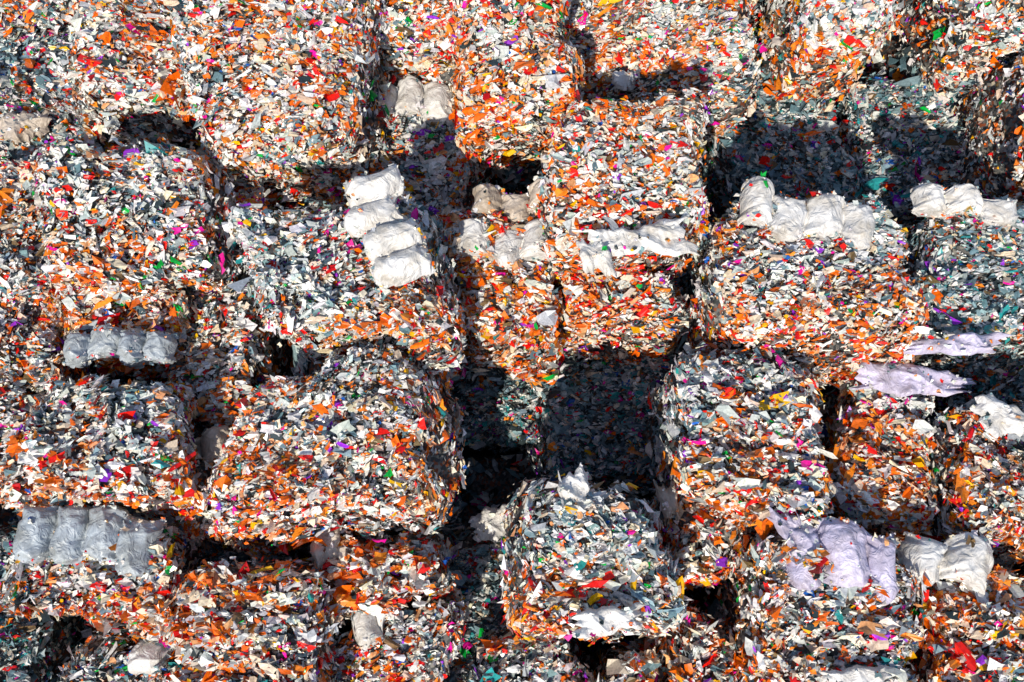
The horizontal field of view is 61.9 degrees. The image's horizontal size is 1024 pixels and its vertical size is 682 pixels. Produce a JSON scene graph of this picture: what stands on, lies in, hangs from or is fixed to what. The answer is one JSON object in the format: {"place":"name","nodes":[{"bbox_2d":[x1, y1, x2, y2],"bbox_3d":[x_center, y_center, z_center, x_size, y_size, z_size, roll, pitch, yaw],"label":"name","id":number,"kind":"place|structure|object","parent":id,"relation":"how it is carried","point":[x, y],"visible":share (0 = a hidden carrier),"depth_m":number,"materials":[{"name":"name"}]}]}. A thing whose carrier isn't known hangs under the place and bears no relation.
{"place":"outdoors","nodes":[
{"label":"outdoors","id":0,"kind":"place"},
{"bbox_2d":[456,445,488,496],"bbox_3d":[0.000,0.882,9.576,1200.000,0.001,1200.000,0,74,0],"label":"ground","id":1,"kind":"structure","parent":0,"point":[467,452],"depth_m":9.47,"materials":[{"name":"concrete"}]},
{"bbox_2d":[71,619,100,660],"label":"plastic waste bale","id":2,"kind":"object","parent":1,"relation":"on","point":[87,632],"visible":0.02,"depth_m":7.91},
{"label":"plastic waste bale","id":3,"kind":"object","parent":2,"relation":"on","visible":0},
{"bbox_2d":[57,631,183,681],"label":"plastic waste bale","id":4,"kind":"object","parent":3,"relation":"on","point":[100,658],"visible":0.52,"depth_m":6.25,"materials":[{"name":"multicoloured plastic"}]},
{"bbox_2d":[459,449,539,527],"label":"plastic waste bale","id":5,"kind":"object","parent":1,"relation":"on","point":[490,481],"visible":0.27,"depth_m":8.32},
{"bbox_2d":[605,488,650,499],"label":"plastic waste bale","id":6,"kind":"object","parent":1,"relation":"on","point":[639,495],"depth_m":8.29},
{"bbox_2d":[588,530,663,643],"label":"plastic waste bale","id":7,"kind":"object","parent":6,"relation":"on","point":[600,639],"depth_m":6.89},
{"bbox_2d":[497,462,691,648],"bbox_3d":[0.573,1.572,6.123,1.382,1.441,1.208,8,74,-1],"label":"plastic waste bale","id":8,"kind":"object","parent":7,"relation":"on","point":[584,559],"visible":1,"depth_m":5.59,"materials":[{"name":"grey plastic"}]},
{"bbox_2d":[639,498,653,509],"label":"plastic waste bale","id":9,"kind":"object","parent":6,"relation":"on","point":[650,501],"depth_m":7.67},
{"bbox_2d":[648,479,751,593],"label":"plastic waste bale","id":10,"kind":"object","parent":9,"relation":"on","point":[703,551],"visible":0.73,"depth_m":6.28,"materials":[{"name":"multicoloured plastic"}]},
{"bbox_2d":[582,586,694,654],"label":"plastic waste bale","id":11,"kind":"object","parent":1,"relation":"on","point":[585,644],"depth_m":7.90},
{"bbox_2d":[630,630,645,643],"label":"plastic waste bale","id":12,"kind":"object","parent":11,"relation":"on","point":[637,637],"visible":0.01,"depth_m":7.65},
{"bbox_2d":[646,600,737,681],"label":"plastic waste bale","id":13,"kind":"object","parent":12,"relation":"on","point":[697,646],"visible":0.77,"depth_m":6.05,"materials":[{"name":"multicoloured plastic"}]},
{"bbox_2d":[677,272,686,283],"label":"plastic waste bale","id":14,"kind":"object","parent":1,"relation":"on","point":[678,279],"depth_m":8.89},
{"bbox_2d":[539,152,687,286],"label":"plastic waste bale","id":15,"kind":"object","parent":14,"relation":"on","point":[540,170],"visible":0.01,"depth_m":7.57},
{"bbox_2d":[533,88,713,279],"bbox_3d":[0.848,-1.105,6.722,1.445,1.454,1.593,0,80,6],"label":"plastic waste bale","id":16,"kind":"object","parent":15,"relation":"on","point":[624,189],"visible":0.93,"depth_m":6.25,"materials":[{"name":"multicoloured plastic"}]},
{"bbox_2d":[701,177,716,227],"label":"plastic waste bale","id":17,"kind":"object","parent":1,"relation":"on","point":[710,218],"depth_m":9.08},
{"bbox_2d":[696,80,863,225],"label":"plastic waste bale","id":18,"kind":"object","parent":17,"relation":"on","point":[787,147],"visible":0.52,"depth_m":8.25,"materials":[{"name":"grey plastic"}]},
{"bbox_2d":[830,69,865,112],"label":"plastic waste bale","id":19,"kind":"object","parent":1,"relation":"on","point":[845,87],"visible":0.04,"depth_m":9.47},
{"bbox_2d":[747,26,837,116],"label":"plastic waste bale","id":20,"kind":"object","parent":19,"relation":"on","point":[820,105],"visible":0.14,"depth_m":8.36},
{"bbox_2d":[757,0,900,102],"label":"plastic waste bale","id":21,"kind":"object","parent":20,"relation":"on","point":[823,49],"visible":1,"depth_m":7.47,"materials":[{"name":"multicoloured plastic"}]},
{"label":"plastic waste bale","id":22,"kind":"object","parent":1,"relation":"on","visible":0},
{"bbox_2d":[450,278,521,382],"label":"plastic waste bale","id":23,"kind":"object","parent":22,"relation":"on","point":[495,374],"visible":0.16,"depth_m":7.66},
{"bbox_2d":[438,176,566,385],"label":"plastic waste bale","id":24,"kind":"object","parent":23,"relation":"on","point":[509,296],"visible":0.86,"depth_m":6.65,"materials":[{"name":"multicoloured plastic"}]},
{"bbox_2d":[449,375,542,454],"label":"plastic waste bale","id":25,"kind":"object","parent":22,"relation":"on","point":[500,411],"visible":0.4,"depth_m":7.86,"materials":[{"name":"multicoloured plastic"}]},
{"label":"plastic waste bale","id":26,"kind":"object","parent":1,"relation":"on","visible":0},
{"bbox_2d":[487,155,543,193],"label":"plastic waste bale","id":27,"kind":"object","parent":26,"relation":"on","point":[516,179],"visible":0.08,"depth_m":8.17},
{"bbox_2d":[446,0,586,173],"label":"plastic waste bale","id":28,"kind":"object","parent":27,"relation":"on","point":[516,88],"visible":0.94,"depth_m":6.88,"materials":[{"name":"multicoloured plastic"}]},
{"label":"plastic waste bale","id":29,"kind":"object","parent":1,"relation":"on","visible":0},
{"bbox_2d":[696,135,713,161],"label":"plastic waste bale","id":30,"kind":"object","parent":29,"relation":"on","point":[704,147],"depth_m":8.56},
{"bbox_2d":[562,0,761,141],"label":"plastic waste bale","id":31,"kind":"object","parent":30,"relation":"on","point":[640,50],"visible":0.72,"depth_m":7.44,"materials":[{"name":"multicoloured plastic"}]},
{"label":"plastic waste bale","id":32,"kind":"object","parent":1,"relation":"on","visible":0},
{"bbox_2d":[858,17,976,103],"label":"plastic waste bale","id":33,"kind":"object","parent":32,"relation":"on","point":[896,64],"visible":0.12,"depth_m":8.82},
{"bbox_2d":[893,0,1023,101],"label":"plastic waste bale","id":34,"kind":"object","parent":33,"relation":"on","point":[957,45],"visible":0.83,"depth_m":7.76,"materials":[{"name":"multicoloured plastic"}]},
{"bbox_2d":[811,379,836,399],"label":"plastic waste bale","id":35,"kind":"object","parent":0,"point":[827,389],"depth_m":8.60},
{"bbox_2d":[829,379,839,396],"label":"plastic waste bale","id":36,"kind":"object","parent":35,"relation":"on","point":[837,389],"visible":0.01,"depth_m":8.49},
{"bbox_2d":[900,180,1023,379],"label":"plastic waste bale","id":37,"kind":"object","parent":36,"relation":"on","point":[965,265],"visible":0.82,"depth_m":6.49,"materials":[{"name":"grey plastic"}]},
{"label":"plastic waste bale","id":38,"kind":"object","parent":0,"visible":0},
{"bbox_2d":[691,572,731,627],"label":"plastic waste bale","id":39,"kind":"object","parent":38,"relation":"on","point":[711,600],"visible":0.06,"depth_m":7.24},
{"bbox_2d":[715,506,931,681],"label":"plastic waste bale","id":40,"kind":"object","parent":39,"relation":"on","point":[829,599],"visible":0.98,"depth_m":5.65,"materials":[{"name":"multicoloured plastic"}]},
{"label":"plastic waste bale","id":41,"kind":"object","parent":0,"visible":0},
{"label":"plastic waste bale","id":42,"kind":"object","parent":41,"relation":"on","visible":0},
{"bbox_2d":[373,0,459,97],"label":"plastic waste bale","id":43,"kind":"object","parent":42,"relation":"on","point":[414,41],"visible":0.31,"depth_m":7.18,"materials":[{"name":"multicoloured plastic"}]},
{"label":"plastic waste bale","id":44,"kind":"object","parent":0,"visible":0},
{"bbox_2d":[120,375,131,384],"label":"plastic waste bale","id":45,"kind":"object","parent":44,"relation":"on","point":[126,378],"depth_m":7.96},
{"bbox_2d":[0,154,124,397],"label":"plastic waste bale","id":46,"kind":"object","parent":45,"relation":"on","point":[33,336],"visible":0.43,"depth_m":6.73,"materials":[{"name":"multicoloured plastic"}]},
{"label":"plastic waste bale","id":47,"kind":"object","parent":44,"relation":"on","visible":0},
{"bbox_2d":[22,135,248,309],"bbox_3d":[-2.976,-0.877,7.057,1.652,1.440,1.556,2,84,0],"label":"plastic waste bale","id":48,"kind":"object","parent":47,"relation":"on","point":[128,223],"visible":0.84,"depth_m":6.51,"materials":[{"name":"multicoloured plastic"}]},
{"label":"plastic waste bale","id":49,"kind":"object","parent":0,"visible":0},
{"bbox_2d":[124,374,167,385],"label":"plastic waste bale","id":50,"kind":"object","parent":49,"relation":"on","point":[147,382],"visible":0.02,"depth_m":7.74},
{"bbox_2d":[45,264,201,384],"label":"plastic waste bale","id":51,"kind":"object","parent":50,"relation":"on","point":[139,341],"visible":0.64,"depth_m":6.57,"materials":[{"name":"multicoloured plastic"}]},
{"bbox_2d":[286,370,293,379],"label":"plastic waste bale","id":52,"kind":"object","parent":49,"relation":"on","point":[289,373],"depth_m":7.91},
{"bbox_2d":[164,276,293,427],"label":"plastic waste bale","id":53,"kind":"object","parent":52,"relation":"on","point":[229,355],"visible":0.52,"depth_m":6.77,"materials":[{"name":"multicoloured plastic"}]},
{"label":"plastic waste bale","id":54,"kind":"object","parent":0,"visible":0},
{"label":"plastic waste bale","id":55,"kind":"object","parent":54,"relation":"on","visible":0},
{"bbox_2d":[0,19,113,166],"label":"plastic waste bale","id":56,"kind":"object","parent":55,"relation":"on","point":[37,111],"visible":0.54,"depth_m":7.61,"materials":[{"name":"multicoloured plastic"}]},
{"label":"plastic waste bale","id":57,"kind":"object","parent":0,"visible":0},
{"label":"plastic waste bale","id":58,"kind":"object","parent":57,"relation":"on","visible":0},
{"bbox_2d":[330,75,498,264],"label":"plastic waste bale","id":59,"kind":"object","parent":58,"relation":"on","point":[441,173],"visible":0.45,"depth_m":7.51,"materials":[{"name":"multicoloured plastic"}]},
{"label":"plastic waste bale","id":60,"kind":"object","parent":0,"visible":0},
{"bbox_2d":[291,338,474,392],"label":"plastic waste bale","id":61,"kind":"object","parent":60,"relation":"on","point":[303,367],"visible":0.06,"depth_m":7.15},
{"bbox_2d":[221,163,467,382],"bbox_3d":[-1.207,-0.328,6.540,1.680,1.428,1.543,-11,75,-4],"label":"plastic waste bale","id":62,"kind":"object","parent":61,"relation":"on","point":[367,266],"visible":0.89,"depth_m":6.04,"materials":[{"name":"multicoloured plastic"}]},
{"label":"plastic waste bale","id":63,"kind":"object","parent":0,"visible":0},
{"bbox_2d":[558,351,620,364],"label":"plastic waste bale","id":64,"kind":"object","parent":63,"relation":"on","point":[580,357],"visible":0.04,"depth_m":7.81},
{"bbox_2d":[553,264,694,367],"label":"plastic waste bale","id":65,"kind":"object","parent":64,"relation":"on","point":[641,315],"visible":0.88,"depth_m":6.70,"materials":[{"name":"multicoloured plastic"}]},
{"bbox_2d":[526,344,681,496],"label":"plastic waste bale","id":66,"kind":"object","parent":63,"relation":"on","point":[593,416],"visible":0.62,"depth_m":7.55,"materials":[{"name":"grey plastic"}]},
{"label":"plastic waste bale","id":67,"kind":"object","parent":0,"visible":0},
{"bbox_2d":[835,68,968,237],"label":"plastic waste bale","id":68,"kind":"object","parent":67,"relation":"on","point":[903,140],"visible":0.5,"depth_m":8.36,"materials":[{"name":"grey plastic"}]},
{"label":"plastic waste bale","id":69,"kind":"object","parent":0,"visible":0},
{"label":"plastic waste bale","id":70,"kind":"object","parent":69,"relation":"on","visible":0},
{"bbox_2d":[949,53,1023,207],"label":"plastic waste bale","id":71,"kind":"object","parent":70,"relation":"on","point":[991,113],"visible":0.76,"depth_m":7.71,"materials":[{"name":"multicoloured plastic"}]},
{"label":"plastic waste bale","id":72,"kind":"object","parent":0,"visible":0},
{"bbox_2d":[673,256,832,399],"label":"plastic waste bale","id":73,"kind":"object","parent":72,"relation":"on","point":[687,287],"visible":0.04,"depth_m":7.66},
{"bbox_2d":[685,171,931,390],"bbox_3d":[2.302,-0.371,6.756,1.810,1.448,1.444,6,67,3],"label":"plastic waste bale","id":74,"kind":"object","parent":73,"relation":"on","point":[820,287],"visible":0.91,"depth_m":6.25,"materials":[{"name":"multicoloured plastic"}]},
{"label":"plastic waste bale","id":75,"kind":"object","parent":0,"visible":0},
{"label":"plastic waste bale","id":76,"kind":"object","parent":75,"relation":"on","visible":0},
{"bbox_2d":[65,0,208,162],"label":"plastic waste bale","id":77,"kind":"object","parent":76,"relation":"on","point":[127,82],"visible":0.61,"depth_m":7.29,"materials":[{"name":"multicoloured plastic"}]},
{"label":"plastic waste bale","id":78,"kind":"object","parent":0,"visible":0},
{"bbox_2d":[11,502,22,520],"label":"plastic waste bale","id":79,"kind":"object","parent":78,"relation":"on","point":[17,512],"visible":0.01,"depth_m":7.65},
{"bbox_2d":[0,371,76,508],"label":"plastic waste bale","id":80,"kind":"object","parent":79,"relation":"on","point":[17,400],"visible":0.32,"depth_m":6.44,"materials":[{"name":"multicoloured plastic"}]},
{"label":"plastic waste bale","id":81,"kind":"object","parent":78,"relation":"on","visible":0},
{"bbox_2d":[5,371,215,523],"bbox_3d":[-2.884,0.888,6.599,1.471,1.486,1.205,-3,71,2],"label":"plastic waste bale","id":82,"kind":"object","parent":81,"relation":"on","point":[90,441],"visible":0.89,"depth_m":6.07,"materials":[{"name":"multicoloured plastic"}]},
{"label":"plastic waste bale","id":83,"kind":"object","parent":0,"visible":0},
{"bbox_2d":[295,442,467,556],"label":"plastic waste bale","id":84,"kind":"object","parent":83,"relation":"on","point":[459,505],"visible":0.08,"depth_m":7.55},
{"bbox_2d":[199,339,469,562],"bbox_3d":[-1.280,0.830,6.395,1.926,1.463,1.487,-8,72,4],"label":"plastic waste bale","id":85,"kind":"object","parent":84,"relation":"on","point":[365,439],"visible":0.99,"depth_m":5.89,"materials":[{"name":"multicoloured plastic"}]},
{"bbox_2d":[437,530,458,552],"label":"plastic waste bale","id":86,"kind":"object","parent":83,"relation":"on","point":[448,535],"visible":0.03,"depth_m":7.47},
{"bbox_2d":[310,523,461,624],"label":"plastic waste bale","id":87,"kind":"object","parent":86,"relation":"on","point":[369,575],"visible":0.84,"depth_m":6.06,"materials":[{"name":"multicoloured plastic"}]},
{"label":"plastic waste bale","id":88,"kind":"object","parent":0,"visible":0},
{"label":"plastic waste bale","id":89,"kind":"object","parent":88,"relation":"on","visible":0},
{"bbox_2d":[160,423,251,553],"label":"plastic waste bale","id":90,"kind":"object","parent":89,"relation":"on","point":[208,443],"visible":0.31,"depth_m":6.43,"materials":[{"name":"multicoloured plastic"}]},
{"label":"plastic waste bale","id":91,"kind":"object","parent":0,"visible":0},
{"bbox_2d":[637,410,671,498],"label":"plastic waste bale","id":92,"kind":"object","parent":91,"relation":"on","point":[652,436],"visible":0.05,"depth_m":7.30},
{"bbox_2d":[645,340,843,539],"bbox_3d":[1.734,0.855,6.522,1.314,1.475,1.547,2,71,2],"label":"plastic waste bale","id":93,"kind":"object","parent":92,"relation":"on","point":[742,432],"visible":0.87,"depth_m":6.01,"materials":[{"name":"multicoloured plastic"}]},
{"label":"plastic waste bale","id":94,"kind":"object","parent":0,"visible":0},
{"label":"plastic waste bale","id":95,"kind":"object","parent":94,"relation":"on","visible":0},
{"bbox_2d":[817,361,975,548],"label":"plastic waste bale","id":96,"kind":"object","parent":95,"relation":"on","point":[878,431],"visible":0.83,"depth_m":6.34,"materials":[{"name":"multicoloured plastic"}]},
{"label":"plastic waste bale","id":97,"kind":"object","parent":94,"relation":"on","visible":0},
{"bbox_2d":[917,392,1023,569],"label":"plastic waste bale","id":98,"kind":"object","parent":97,"relation":"on","point":[976,457],"visible":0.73,"depth_m":6.07,"materials":[{"name":"multicoloured plastic"}]},
{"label":"plastic waste bale","id":99,"kind":"object","parent":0,"visible":0},
{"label":"plastic waste bale","id":100,"kind":"object","parent":99,"relation":"on","visible":0},
{"bbox_2d":[925,360,1023,425],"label":"plastic waste bale","id":101,"kind":"object","parent":100,"relation":"on","point":[1000,383],"visible":0.32,"depth_m":7.17,"materials":[{"name":"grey plastic"}]},
{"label":"plastic waste bale","id":102,"kind":"object","parent":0,"visible":0},
{"bbox_2d":[0,518,87,681],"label":"plastic waste bale","id":103,"kind":"object","parent":102,"relation":"on","point":[33,650],"visible":0.28,"depth_m":7.13,"materials":[{"name":"multicoloured plastic"}]},
{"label":"plastic waste bale","id":104,"kind":"object","parent":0,"visible":0},
{"bbox_2d":[85,620,126,631],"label":"plastic waste bale","id":105,"kind":"object","parent":104,"relation":"on","point":[91,624],"depth_m":7.17},
{"bbox_2d":[0,503,219,649],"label":"plastic waste bale","id":106,"kind":"object","parent":105,"relation":"on","point":[105,568],"visible":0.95,"depth_m":6.03,"materials":[{"name":"multicoloured plastic"}]},
{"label":"plastic waste bale","id":107,"kind":"object","parent":104,"relation":"on","visible":0},
{"bbox_2d":[160,556,350,681],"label":"plastic waste bale","id":108,"kind":"object","parent":107,"relation":"on","point":[254,620],"visible":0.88,"depth_m":5.67,"materials":[{"name":"multicoloured plastic"}]},
{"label":"plastic waste bale","id":109,"kind":"object","parent":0,"visible":0},
{"bbox_2d":[277,196,335,213],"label":"plastic waste bale","id":110,"kind":"object","parent":109,"relation":"on","point":[293,204],"depth_m":7.89},
{"bbox_2d":[163,0,398,206],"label":"plastic waste bale","id":111,"kind":"object","parent":110,"relation":"on","point":[287,100],"visible":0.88,"depth_m":6.82,"materials":[{"name":"multicoloured plastic"}]},
{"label":"plastic waste bale","id":112,"kind":"object","parent":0,"visible":0},
{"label":"plastic waste bale","id":113,"kind":"object","parent":112,"relation":"on","visible":0},
{"bbox_2d":[326,587,468,681],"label":"plastic waste bale","id":114,"kind":"object","parent":113,"relation":"on","point":[417,641],"visible":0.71,"depth_m":6.13,"materials":[{"name":"multicoloured plastic"}]},
{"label":"plastic waste bale","id":115,"kind":"object","parent":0,"visible":0},
{"bbox_2d":[443,503,509,681],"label":"plastic waste bale","id":116,"kind":"object","parent":115,"relation":"on","point":[477,558],"visible":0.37,"depth_m":6.96,"materials":[{"name":"multicoloured plastic"}]},
{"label":"plastic waste bale","id":117,"kind":"object","parent":115,"relation":"on","visible":0},
{"bbox_2d":[465,623,596,681],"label":"plastic waste bale","id":118,"kind":"object","parent":117,"relation":"on","point":[505,654],"visible":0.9,"depth_m":6.27,"materials":[{"name":"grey plastic"}]},
{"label":"plastic waste bale","id":119,"kind":"object","parent":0,"visible":0},
{"bbox_2d":[576,638,629,670],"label":"plastic waste bale","id":120,"kind":"object","parent":119,"relation":"on","point":[594,652],"visible":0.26,"depth_m":7.25},
{"bbox_2d":[584,636,667,681],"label":"plastic waste bale","id":121,"kind":"object","parent":120,"relation":"on","point":[633,661],"visible":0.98,"depth_m":6.17,"materials":[{"name":"multicoloured plastic"}]},
{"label":"plastic waste bale","id":122,"kind":"object","parent":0,"visible":0},
{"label":"plastic waste bale","id":123,"kind":"object","parent":122,"relation":"on","visible":0},
{"bbox_2d":[897,530,1023,681],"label":"plastic waste bale","id":124,"kind":"object","parent":123,"relation":"on","point":[970,614],"visible":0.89,"depth_m":5.77,"materials":[{"name":"multicoloured plastic"}]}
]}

